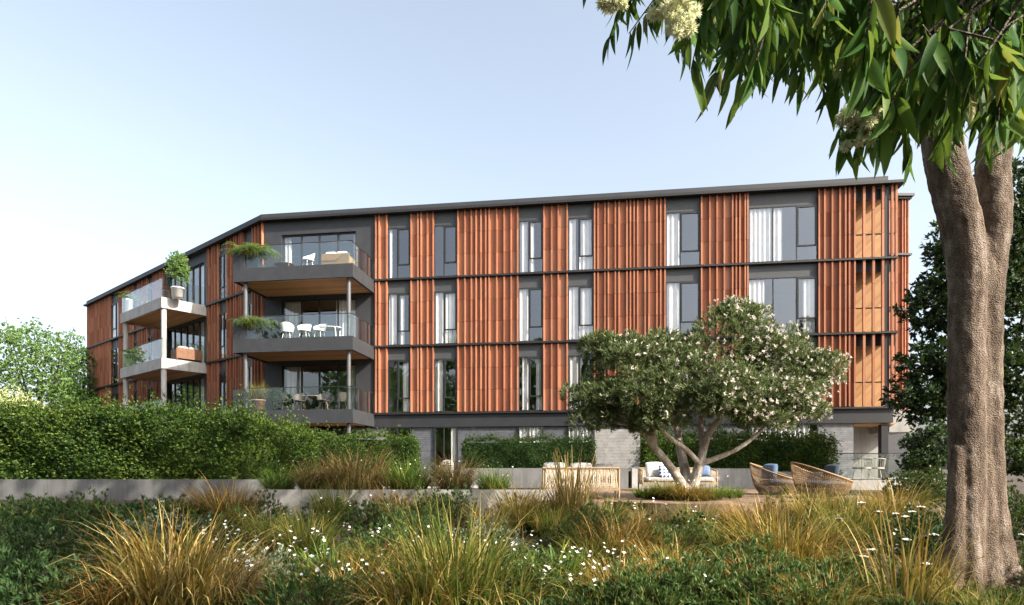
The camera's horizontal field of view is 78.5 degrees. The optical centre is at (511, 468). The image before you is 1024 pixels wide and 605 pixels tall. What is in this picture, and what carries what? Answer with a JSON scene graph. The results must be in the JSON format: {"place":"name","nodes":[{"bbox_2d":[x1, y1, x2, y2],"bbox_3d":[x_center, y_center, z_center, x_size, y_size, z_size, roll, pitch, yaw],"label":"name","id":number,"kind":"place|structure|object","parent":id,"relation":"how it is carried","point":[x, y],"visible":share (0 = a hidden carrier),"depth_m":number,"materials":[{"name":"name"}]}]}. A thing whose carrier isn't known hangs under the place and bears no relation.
{"place":"outdoors","nodes":[
{"label":"outdoors","id":0,"kind":"place"},
{"bbox_2d":[0,469,1023,604],"bbox_3d":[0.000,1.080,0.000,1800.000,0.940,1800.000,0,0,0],"label":"ground","id":1,"kind":"structure","parent":0,"point":[1020,486],"depth_m":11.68,"materials":[{"name":"plant"}]},
{"bbox_2d":[0,316,87,410],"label":"airy tree","id":2,"kind":"object","parent":1,"relation":"on","point":[10,339],"visible":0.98,"depth_m":37.74,"materials":[{"name":"green plant"}]},
{"bbox_2d":[0,533,103,604],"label":"garden shrub","id":3,"kind":"object","parent":1,"relation":"on","point":[23,568],"visible":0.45,"depth_m":6.61,"materials":[{"name":"green plant"}]},
{"bbox_2d":[0,507,106,568],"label":"garden shrub","id":4,"kind":"object","parent":1,"relation":"on","point":[18,523],"visible":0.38,"depth_m":9.42,"materials":[{"name":"green plant"}]},
{"bbox_2d":[0,492,118,529],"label":"garden shrub","id":5,"kind":"object","parent":1,"relation":"on","point":[26,505],"visible":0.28,"depth_m":12.48,"materials":[{"name":"green plant"}]},
{"bbox_2d":[0,553,126,604],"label":"garden shrub","id":6,"kind":"object","parent":1,"relation":"on","point":[12,596],"visible":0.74,"depth_m":6.06,"materials":[{"name":"green plant"}]},
{"bbox_2d":[44,343,101,408],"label":"bushy tree","id":7,"kind":"object","parent":1,"relation":"on","point":[85,380],"visible":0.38,"depth_m":42.79,"materials":[{"name":"green plant"}]},
{"bbox_2d":[0,500,147,580],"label":"garden shrub","id":8,"kind":"object","parent":1,"relation":"on","point":[39,544],"visible":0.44,"depth_m":8.28,"materials":[{"name":"green plant"}]},
{"bbox_2d":[24,553,199,604],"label":"tussock plant","id":9,"kind":"object","parent":1,"relation":"on","point":[100,601],"visible":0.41,"depth_m":5.90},
{"bbox_2d":[71,494,198,525],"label":"garden shrub","id":10,"kind":"object","parent":1,"relation":"on","point":[135,507],"visible":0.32,"depth_m":12.33,"materials":[{"name":"green plant"}]},
{"bbox_2d":[0,479,296,499],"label":"retaining wall","id":11,"kind":"structure","parent":1,"relation":"on","point":[125,489],"depth_m":16.42,"materials":[{"name":"concrete"}]},
{"bbox_2d":[27,485,301,604],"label":"tussock plant","id":12,"kind":"object","parent":1,"relation":"on","point":[203,574],"visible":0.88,"depth_m":6.05,"materials":[{"name":"plant"}]},
{"bbox_2d":[120,500,234,544],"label":"garden shrub","id":13,"kind":"object","parent":1,"relation":"on","point":[163,517],"visible":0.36,"depth_m":10.52,"materials":[{"name":"green plant"}]},
{"bbox_2d":[118,529,305,604],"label":"tussock plant","id":14,"kind":"object","parent":1,"relation":"on","point":[247,579],"visible":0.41,"depth_m":6.41,"materials":[{"name":"plant"}]},
{"bbox_2d":[165,471,289,534],"bbox_3d":[-5.344,0.667,11.911,2.380,1.394,2.494,0,0,-5],"label":"tussock plant","id":15,"kind":"object","parent":1,"relation":"on","point":[214,505],"visible":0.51,"depth_m":11.76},
{"bbox_2d":[215,499,308,549],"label":"tussock plant","id":16,"kind":"object","parent":1,"relation":"on","point":[249,533],"visible":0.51,"depth_m":10.36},
{"bbox_2d":[209,543,328,592],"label":"garden shrub","id":17,"kind":"object","parent":1,"relation":"on","point":[280,549],"visible":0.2,"depth_m":7.89,"materials":[{"name":"green plant"}]},
{"bbox_2d":[247,500,362,559],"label":"tussock plant","id":18,"kind":"object","parent":1,"relation":"on","point":[302,534],"visible":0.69,"depth_m":9.63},
{"bbox_2d":[241,557,383,604],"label":"garden shrub","id":19,"kind":"object","parent":1,"relation":"on","point":[271,598],"visible":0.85,"depth_m":6.12,"materials":[{"name":"green plant"}]},
{"bbox_2d":[267,536,382,588],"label":"tussock plant","id":20,"kind":"object","parent":1,"relation":"on","point":[308,562],"visible":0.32,"depth_m":8.03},
{"bbox_2d":[287,480,378,524],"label":"tussock plant","id":21,"kind":"object","parent":1,"relation":"on","point":[329,505],"visible":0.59,"depth_m":12.28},
{"bbox_2d":[268,546,404,604],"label":"tussock plant","id":22,"kind":"object","parent":1,"relation":"on","point":[352,568],"visible":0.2,"depth_m":6.87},
{"bbox_2d":[312,532,421,581],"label":"tussock plant","id":23,"kind":"object","parent":1,"relation":"on","point":[377,548],"visible":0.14,"depth_m":8.02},
{"bbox_2d":[335,507,434,573],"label":"garden shrub","id":24,"kind":"object","parent":1,"relation":"on","point":[389,538],"visible":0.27,"depth_m":8.80,"materials":[{"name":"green plant"}]},
{"bbox_2d":[250,486,554,518],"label":"retaining wall","id":25,"kind":"structure","parent":1,"relation":"on","point":[289,496],"depth_m":13.50,"materials":[{"name":"concrete"}]},
{"bbox_2d":[299,532,521,604],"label":"tussock plant","id":26,"kind":"object","parent":1,"relation":"on","point":[387,601],"visible":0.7,"depth_m":5.83,"materials":[{"name":"plant"}]},
{"bbox_2d":[365,501,460,550],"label":"garden shrub","id":27,"kind":"object","parent":1,"relation":"on","point":[383,513],"visible":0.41,"depth_m":10.71,"materials":[{"name":"green plant"}]},
{"bbox_2d":[297,488,540,489],"bbox_3d":[-2.350,0.910,15.360,6.200,0.780,3.280,0,0,0],"label":"garden bed","id":28,"kind":"object","parent":1,"relation":"on","point":[479,489],"visible":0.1,"depth_m":15.89,"materials":[{"name":"concrete"}]},
{"bbox_2d":[243,462,301,493],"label":"tussock plant","id":29,"kind":"object","parent":28,"relation":"on","point":[270,481],"visible":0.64,"depth_m":14.17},
{"bbox_2d":[271,454,341,496],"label":"tussock plant","id":30,"kind":"object","parent":28,"relation":"on","point":[306,481],"visible":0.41,"depth_m":14.01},
{"bbox_2d":[290,433,416,494],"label":"tussock plant","id":31,"kind":"object","parent":28,"relation":"on","point":[366,479],"visible":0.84,"depth_m":13.57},
{"bbox_2d":[372,451,442,489],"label":"tussock plant","id":32,"kind":"object","parent":28,"relation":"on","point":[407,479],"visible":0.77,"depth_m":13.92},
{"bbox_2d":[402,448,491,490],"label":"tussock plant","id":33,"kind":"object","parent":28,"relation":"on","point":[445,479],"visible":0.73,"depth_m":13.93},
{"bbox_2d":[471,463,527,489],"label":"tussock plant","id":34,"kind":"object","parent":28,"relation":"on","point":[494,482],"visible":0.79,"depth_m":13.99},
{"bbox_2d":[407,478,479,528],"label":"garden shrub","id":35,"kind":"object","parent":1,"relation":"on","point":[460,495],"visible":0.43,"depth_m":12.08,"materials":[{"name":"green plant"}]},
{"bbox_2d":[338,483,575,604],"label":"tussock plant","id":36,"kind":"object","parent":1,"relation":"on","point":[440,550],"visible":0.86,"depth_m":6.04,"materials":[{"name":"plant"}]},
{"bbox_2d":[445,509,534,553],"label":"garden shrub","id":37,"kind":"object","parent":1,"relation":"on","point":[477,520],"visible":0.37,"depth_m":10.24,"materials":[{"name":"green plant"}]},
{"bbox_2d":[449,496,534,541],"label":"tussock plant","id":38,"kind":"object","parent":1,"relation":"on","point":[494,518],"visible":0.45,"depth_m":11.14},
{"bbox_2d":[83,176,915,478],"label":"apartment building","id":39,"kind":"structure","parent":1,"relation":"on","point":[457,320],"depth_m":28.24,"materials":[{"name":"wood"}]},
{"bbox_2d":[171,286,184,298],"bbox_3d":[-17.021,-8.970,31.915,0.636,0.500,0.631,0,0,0],"label":"plant pot","id":40,"kind":"object","parent":39,"relation":"on","point":[177,292],"visible":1,"depth_m":31.70,"materials":[{"name":"ceramic"}]},
{"bbox_2d":[163,250,192,286],"bbox_3d":[-17.012,-10.049,31.936,1.211,2.182,1.117,0,0,0],"label":"potted tree","id":41,"kind":"object","parent":40,"relation":"in","point":[176,260],"visible":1,"depth_m":31.80,"materials":[{"name":"green plant"}]},
{"bbox_2d":[169,320,203,362],"bbox_3d":[-18.299,-6.910,35.531,4.710,2.420,0.285,0,0,39],"label":"sliding door","id":42,"kind":"structure","parent":39,"relation":"in","point":[201,325],"depth_m":34.96,"materials":[{"name":"metal"}]},
{"bbox_2d":[282,364,355,409],"bbox_3d":[-9.078,-3.730,29.729,3.705,2.380,0.286,0,0,8],"label":"sliding door","id":43,"kind":"structure","parent":39,"relation":"in","point":[294,373],"depth_m":29.84,"materials":[{"name":"metal"}]},
{"bbox_2d":[282,298,355,337],"bbox_3d":[-9.078,-6.830,29.729,3.705,2.380,0.286,0,0,8],"label":"sliding door","id":44,"kind":"structure","parent":39,"relation":"in","point":[292,308],"depth_m":29.71,"materials":[{"name":"metal"}]},
{"bbox_2d":[282,232,355,264],"bbox_3d":[-9.078,-9.910,29.729,3.705,2.380,0.284,0,0,8],"label":"sliding door","id":45,"kind":"structure","parent":39,"relation":"in","point":[286,249],"depth_m":29.75,"materials":[{"name":"metal"}]},
{"bbox_2d":[388,292,409,345],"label":"window","id":46,"kind":"structure","parent":39,"relation":"in","point":[393,300],"depth_m":29.02,"materials":[{"name":"metal"}]},
{"bbox_2d":[388,359,411,412],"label":"window","id":47,"kind":"structure","parent":39,"relation":"in","point":[406,363],"depth_m":28.96,"materials":[{"name":"metal"}]},
{"bbox_2d":[434,358,456,411],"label":"window","id":48,"kind":"structure","parent":39,"relation":"in","point":[440,363],"depth_m":28.71,"materials":[{"name":"metal"}]},
{"bbox_2d":[434,291,457,343],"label":"window","id":49,"kind":"structure","parent":39,"relation":"in","point":[446,302],"depth_m":28.69,"materials":[{"name":"metal"}]},
{"bbox_2d":[518,356,542,410],"bbox_3d":[0.855,-3.820,28.128,1.138,2.440,0.185,0,0,8],"label":"window","id":50,"kind":"structure","parent":39,"relation":"in","point":[526,361],"depth_m":28.12,"materials":[{"name":"metal"}]},
{"bbox_2d":[518,287,542,341],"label":"window","id":51,"kind":"structure","parent":39,"relation":"in","point":[524,294],"depth_m":28.14,"materials":[{"name":"metal"}]},
{"bbox_2d":[518,219,542,272],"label":"window","id":52,"kind":"structure","parent":39,"relation":"in","point":[526,258],"depth_m":28.16,"materials":[{"name":"metal"}]},
{"bbox_2d":[568,355,593,409],"bbox_3d":[3.059,-3.820,27.815,1.159,2.440,0.185,0,0,8],"label":"window","id":53,"kind":"structure","parent":39,"relation":"in","point":[574,362],"depth_m":27.87,"materials":[{"name":"metal"}]},
{"bbox_2d":[568,285,593,339],"bbox_3d":[3.059,-6.910,27.815,1.159,2.420,0.185,0,0,8],"label":"window","id":54,"kind":"structure","parent":39,"relation":"in","point":[580,298],"depth_m":27.82,"materials":[{"name":"metal"}]},
{"bbox_2d":[568,216,593,270],"bbox_3d":[3.059,-9.960,27.815,1.159,2.360,0.185,0,0,8],"label":"window","id":55,"kind":"structure","parent":39,"relation":"in","point":[585,225],"depth_m":27.82,"materials":[{"name":"metal"}]},
{"bbox_2d":[666,281,700,336],"bbox_3d":[7.409,-6.910,27.195,1.490,2.420,0.185,0,0,8],"label":"window","id":56,"kind":"structure","parent":39,"relation":"in","point":[673,290],"depth_m":27.27,"materials":[{"name":"metal"}]},
{"bbox_2d":[666,210,700,265],"bbox_3d":[7.409,-9.960,27.195,1.490,2.360,0.185,0,0,8],"label":"window","id":57,"kind":"structure","parent":39,"relation":"in","point":[672,220],"depth_m":27.26,"materials":[{"name":"metal"}]},
{"bbox_2d":[749,276,817,333],"bbox_3d":[11.473,-6.910,26.617,2.819,2.420,0.185,0,0,8],"label":"window","id":58,"kind":"structure","parent":39,"relation":"in","point":[810,283],"depth_m":26.50,"materials":[{"name":"metal"}]},
{"bbox_2d":[749,204,817,262],"bbox_3d":[11.473,-9.960,26.617,2.819,2.360,0.185,0,0,8],"label":"window","id":59,"kind":"structure","parent":39,"relation":"in","point":[759,218],"depth_m":26.73,"materials":[{"name":"metal"}]},
{"bbox_2d":[406,534,592,604],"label":"tussock plant","id":60,"kind":"object","parent":1,"relation":"on","point":[516,586],"visible":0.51,"depth_m":6.26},
{"bbox_2d":[0,478,1023,604],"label":"ground cover","id":61,"kind":"object","parent":1,"relation":"on","point":[362,519],"visible":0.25,"depth_m":9.93,"materials":[{"name":"green plant"}]},
{"bbox_2d":[463,470,571,534],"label":"tussock plant","id":62,"kind":"object","parent":1,"relation":"on","point":[525,507],"visible":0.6,"depth_m":11.50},
{"bbox_2d":[471,543,576,604],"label":"garden shrub","id":63,"kind":"object","parent":1,"relation":"on","point":[559,577],"visible":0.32,"depth_m":6.74,"materials":[{"name":"green plant"}]},
{"bbox_2d":[460,468,627,487],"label":"retaining wall","id":64,"kind":"structure","parent":1,"relation":"on","point":[521,474],"depth_m":22.35,"materials":[{"name":"concrete"}]},
{"bbox_2d":[203,461,896,604],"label":"flower stems","id":65,"kind":"object","parent":1,"relation":"on","point":[452,541],"visible":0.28,"depth_m":8.37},
{"bbox_2d":[201,460,897,584],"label":"white flowers","id":66,"kind":"object","parent":65,"relation":"attached to","point":[589,555],"visible":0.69,"depth_m":8.02,"materials":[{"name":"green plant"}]},
{"bbox_2d":[510,496,596,537],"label":"tussock plant","id":67,"kind":"object","parent":1,"relation":"on","point":[553,519],"visible":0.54,"depth_m":11.03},
{"bbox_2d":[517,536,602,598],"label":"tussock plant","id":68,"kind":"object","parent":1,"relation":"on","point":[572,567],"visible":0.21,"depth_m":7.16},
{"bbox_2d":[530,448,621,524],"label":"tussock plant","id":69,"kind":"object","parent":1,"relation":"on","point":[578,489],"visible":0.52,"depth_m":11.77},
{"bbox_2d":[547,495,633,544],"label":"garden shrub","id":70,"kind":"object","parent":1,"relation":"on","point":[585,513],"visible":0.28,"depth_m":10.33,"materials":[{"name":"green plant"}]},
{"bbox_2d":[538,514,647,576],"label":"flowering plant","id":71,"kind":"object","parent":1,"relation":"on","point":[594,546],"visible":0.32,"depth_m":8.86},
{"bbox_2d":[564,545,673,604],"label":"tussock plant","id":72,"kind":"object","parent":1,"relation":"on","point":[600,575],"visible":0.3,"depth_m":7.03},
{"bbox_2d":[542,501,697,569],"bbox_3d":[1.525,1.017,9.341,2.619,1.185,2.499,0,0,-5],"label":"tussock plant","id":73,"kind":"object","parent":1,"relation":"on","point":[622,533],"visible":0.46,"depth_m":9.17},
{"bbox_2d":[571,547,706,604],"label":"garden shrub","id":74,"kind":"object","parent":1,"relation":"on","point":[660,587],"visible":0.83,"depth_m":6.28,"materials":[{"name":"green plant"}]},
{"bbox_2d":[602,530,737,591],"bbox_3d":[1.915,1.205,7.604,1.980,1.010,1.929,0,0,-32],"label":"tussock plant","id":75,"kind":"object","parent":1,"relation":"on","point":[679,558],"visible":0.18,"depth_m":7.72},
{"bbox_2d":[631,507,723,570],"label":"garden shrub","id":76,"kind":"object","parent":1,"relation":"on","point":[666,528],"visible":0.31,"depth_m":9.29,"materials":[{"name":"green plant"}]},
{"bbox_2d":[659,493,732,533],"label":"tussock plant","id":77,"kind":"object","parent":1,"relation":"on","point":[687,509],"visible":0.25,"depth_m":11.14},
{"bbox_2d":[631,468,764,487],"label":"retaining wall","id":78,"kind":"structure","parent":1,"relation":"on","point":[742,477],"depth_m":22.45,"materials":[{"name":"concrete"}]},
{"bbox_2d":[631,544,783,604],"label":"garden shrub","id":79,"kind":"object","parent":1,"relation":"on","point":[715,577],"visible":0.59,"depth_m":6.38,"materials":[{"name":"green plant"}]},
{"bbox_2d":[538,488,914,505],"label":"deck","id":80,"kind":"structure","parent":1,"relation":"on","point":[632,497],"depth_m":13.97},
{"bbox_2d":[542,467,619,499],"bbox_3d":[1.562,0.316,14.356,1.732,0.728,0.848,0,0,4],"label":"rope sofa","id":81,"kind":"object","parent":80,"relation":"on","point":[611,472],"visible":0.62,"depth_m":13.94,"materials":[{"name":"fabric"}]},
{"bbox_2d":[638,468,717,489],"bbox_3d":[5.236,0.316,19.894,2.352,0.728,0.848,0,0,2],"label":"rope sofa","id":82,"kind":"object","parent":80,"relation":"on","point":[710,479],"visible":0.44,"depth_m":19.53,"materials":[{"name":"fabric"}]},
{"bbox_2d":[558,294,851,490],"bbox_3d":[4.361,-1.704,14.461,6.705,4.772,3.323,0,0,0],"label":"blossom tree","id":83,"kind":"object","parent":80,"relation":"on","point":[788,386],"visible":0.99,"depth_m":13.83,"materials":[{"name":"green plant"}]},
{"bbox_2d":[540,503,917,518],"bbox_3d":[4.575,0.847,12.743,8.050,0.246,1.223,0,0,0],"label":"deck edge","id":84,"kind":"object","parent":80,"relation":"attached to","point":[671,510],"visible":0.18,"depth_m":12.31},
{"bbox_2d":[749,463,800,494],"bbox_3d":[7.050,0.253,16.715,1.362,0.849,1.321,0,0,28],"label":"wicker chair","id":85,"kind":"object","parent":80,"relation":"on","point":[779,482],"visible":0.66,"depth_m":16.36,"materials":[{"name":"wicker"}]},
{"bbox_2d":[790,462,853,497],"bbox_3d":[7.302,0.253,14.805,1.362,0.849,1.321,0,0,8],"label":"wicker chair","id":86,"kind":"object","parent":80,"relation":"on","point":[837,483],"visible":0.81,"depth_m":14.41,"materials":[{"name":"wicker"}]},
{"bbox_2d":[628,471,840,487],"bbox_3d":[5.075,0.640,24.450,13.650,1.120,3.500,0,0,0],"label":"garden bed","id":87,"kind":"object","parent":1,"relation":"on","point":[629,479],"visible":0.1,"depth_m":22.70,"materials":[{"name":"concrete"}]},
{"bbox_2d":[460,427,597,467],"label":"hedge","id":88,"kind":"object","parent":87,"relation":"on","point":[506,453],"visible":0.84,"depth_m":23.16,"materials":[{"name":"green plant"}]},
{"bbox_2d":[594,429,639,470],"bbox_3d":[3.920,-0.590,23.360,1.680,1.780,0.120,0,0,0],"label":"block screen","id":89,"kind":"object","parent":87,"relation":"on","point":[617,448],"visible":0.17,"depth_m":23.30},
{"bbox_2d":[636,413,843,470],"bbox_3d":[8.466,-1.102,23.638,7.909,2.565,1.866,0,0,0],"label":"hedge","id":90,"kind":"object","parent":87,"relation":"on","point":[782,452],"visible":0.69,"depth_m":23.31,"materials":[{"name":"green plant"}]},
{"bbox_2d":[697,496,785,532],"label":"tussock plant","id":91,"kind":"object","parent":1,"relation":"on","point":[733,513],"visible":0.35,"depth_m":11.29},
{"bbox_2d":[690,532,812,592],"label":"garden shrub","id":92,"kind":"object","parent":1,"relation":"on","point":[762,553],"visible":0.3,"depth_m":7.45,"materials":[{"name":"green plant"}]},
{"bbox_2d":[687,555,865,604],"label":"garden shrub","id":93,"kind":"object","parent":1,"relation":"on","point":[784,569],"visible":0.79,"depth_m":6.08,"materials":[{"name":"green plant"}]},
{"bbox_2d":[673,483,892,574],"bbox_3d":[3.701,0.935,8.593,3.037,1.629,2.957,0,0,1],"label":"tussock plant","id":94,"kind":"object","parent":1,"relation":"on","point":[782,536],"visible":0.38,"depth_m":8.34,"materials":[{"name":"plant"}]},
{"bbox_2d":[583,0,1023,590],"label":"flowering gum tree","id":95,"kind":"object","parent":1,"relation":"on","point":[931,76],"visible":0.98,"depth_m":2.13,"materials":[{"name":"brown plant"}]},
{"bbox_2d":[720,520,897,597],"bbox_3d":[3.804,1.156,8.098,2.261,0.976,2.369,0,0,17],"label":"tussock plant","id":96,"kind":"object","parent":1,"relation":"on","point":[831,554],"visible":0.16,"depth_m":7.80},
{"bbox_2d":[760,479,858,531],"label":"tussock plant","id":97,"kind":"object","parent":1,"relation":"on","point":[794,509],"visible":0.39,"depth_m":11.64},
{"bbox_2d":[737,555,904,604],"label":"tussock plant","id":98,"kind":"object","parent":1,"relation":"on","point":[833,596],"visible":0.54,"depth_m":5.91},
{"bbox_2d":[778,547,900,604],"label":"garden shrub","id":99,"kind":"object","parent":1,"relation":"on","point":[843,570],"visible":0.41,"depth_m":6.91,"materials":[{"name":"green plant"}]},
{"bbox_2d":[777,504,913,563],"bbox_3d":[4.767,1.014,9.403,2.194,1.044,2.074,0,0,-27],"label":"tussock plant","id":100,"kind":"object","parent":1,"relation":"on","point":[838,542],"visible":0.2,"depth_m":9.22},
{"bbox_2d":[782,483,920,557],"bbox_3d":[5.700,0.873,10.499,2.592,1.417,2.491,0,0,39],"label":"tussock plant","id":101,"kind":"object","parent":1,"relation":"on","point":[864,519],"visible":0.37,"depth_m":10.41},
{"bbox_2d":[835,472,944,523],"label":"tussock plant","id":102,"kind":"object","parent":1,"relation":"on","point":[913,505],"visible":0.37,"depth_m":12.20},
{"bbox_2d":[872,502,944,560],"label":"garden shrub","id":103,"kind":"object","parent":1,"relation":"on","point":[936,522],"visible":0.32,"depth_m":9.91,"materials":[{"name":"green plant"}]},
{"bbox_2d":[882,465,947,502],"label":"evergreen shrub","id":104,"kind":"object","parent":1,"relation":"on","point":[922,477],"visible":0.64,"depth_m":15.33,"materials":[{"name":"green plant"}]},
{"bbox_2d":[811,467,1023,604],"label":"tussock plant","id":105,"kind":"object","parent":1,"relation":"on","point":[906,590],"visible":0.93,"depth_m":6.37,"materials":[{"name":"plant"}]},
{"bbox_2d":[878,157,1023,427],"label":"magnolia tree","id":106,"kind":"object","parent":1,"relation":"on","point":[934,356],"visible":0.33,"depth_m":19.09,"materials":[{"name":"green plant"}]},
{"bbox_2d":[895,421,1011,478],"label":"evergreen shrub","id":107,"kind":"object","parent":1,"relation":"on","point":[923,451],"visible":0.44,"depth_m":16.63,"materials":[{"name":"green plant"}]},
{"bbox_2d":[925,568,1010,604],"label":"tussock plant","id":108,"kind":"object","parent":1,"relation":"on","point":[960,597],"visible":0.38,"depth_m":6.57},
{"bbox_2d":[1003,383,1023,482],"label":"evergreen shrub","id":109,"kind":"object","parent":1,"relation":"on","point":[1016,466],"visible":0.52,"depth_m":18.00,"materials":[{"name":"green plant"}]},
{"bbox_2d":[0,0,1023,468],"label":"sky","id":110,"kind":"structure","parent":0,"point":[133,133],"materials":[{"name":"blue"}]},
{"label":"garden bed","id":111,"kind":"structure","parent":0,"visible":0},
{"bbox_2d":[0,378,325,480],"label":"hedge","id":112,"kind":"object","parent":111,"relation":"on","point":[82,440],"visible":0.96,"depth_m":17.27,"materials":[{"name":"green plant"}]},
{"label":"garden bed","id":113,"kind":"structure","parent":0,"visible":0},
{"bbox_2d":[300,419,421,476],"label":"hedge","id":114,"kind":"object","parent":113,"relation":"on","point":[413,448],"visible":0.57,"depth_m":21.16,"materials":[{"name":"green plant"}]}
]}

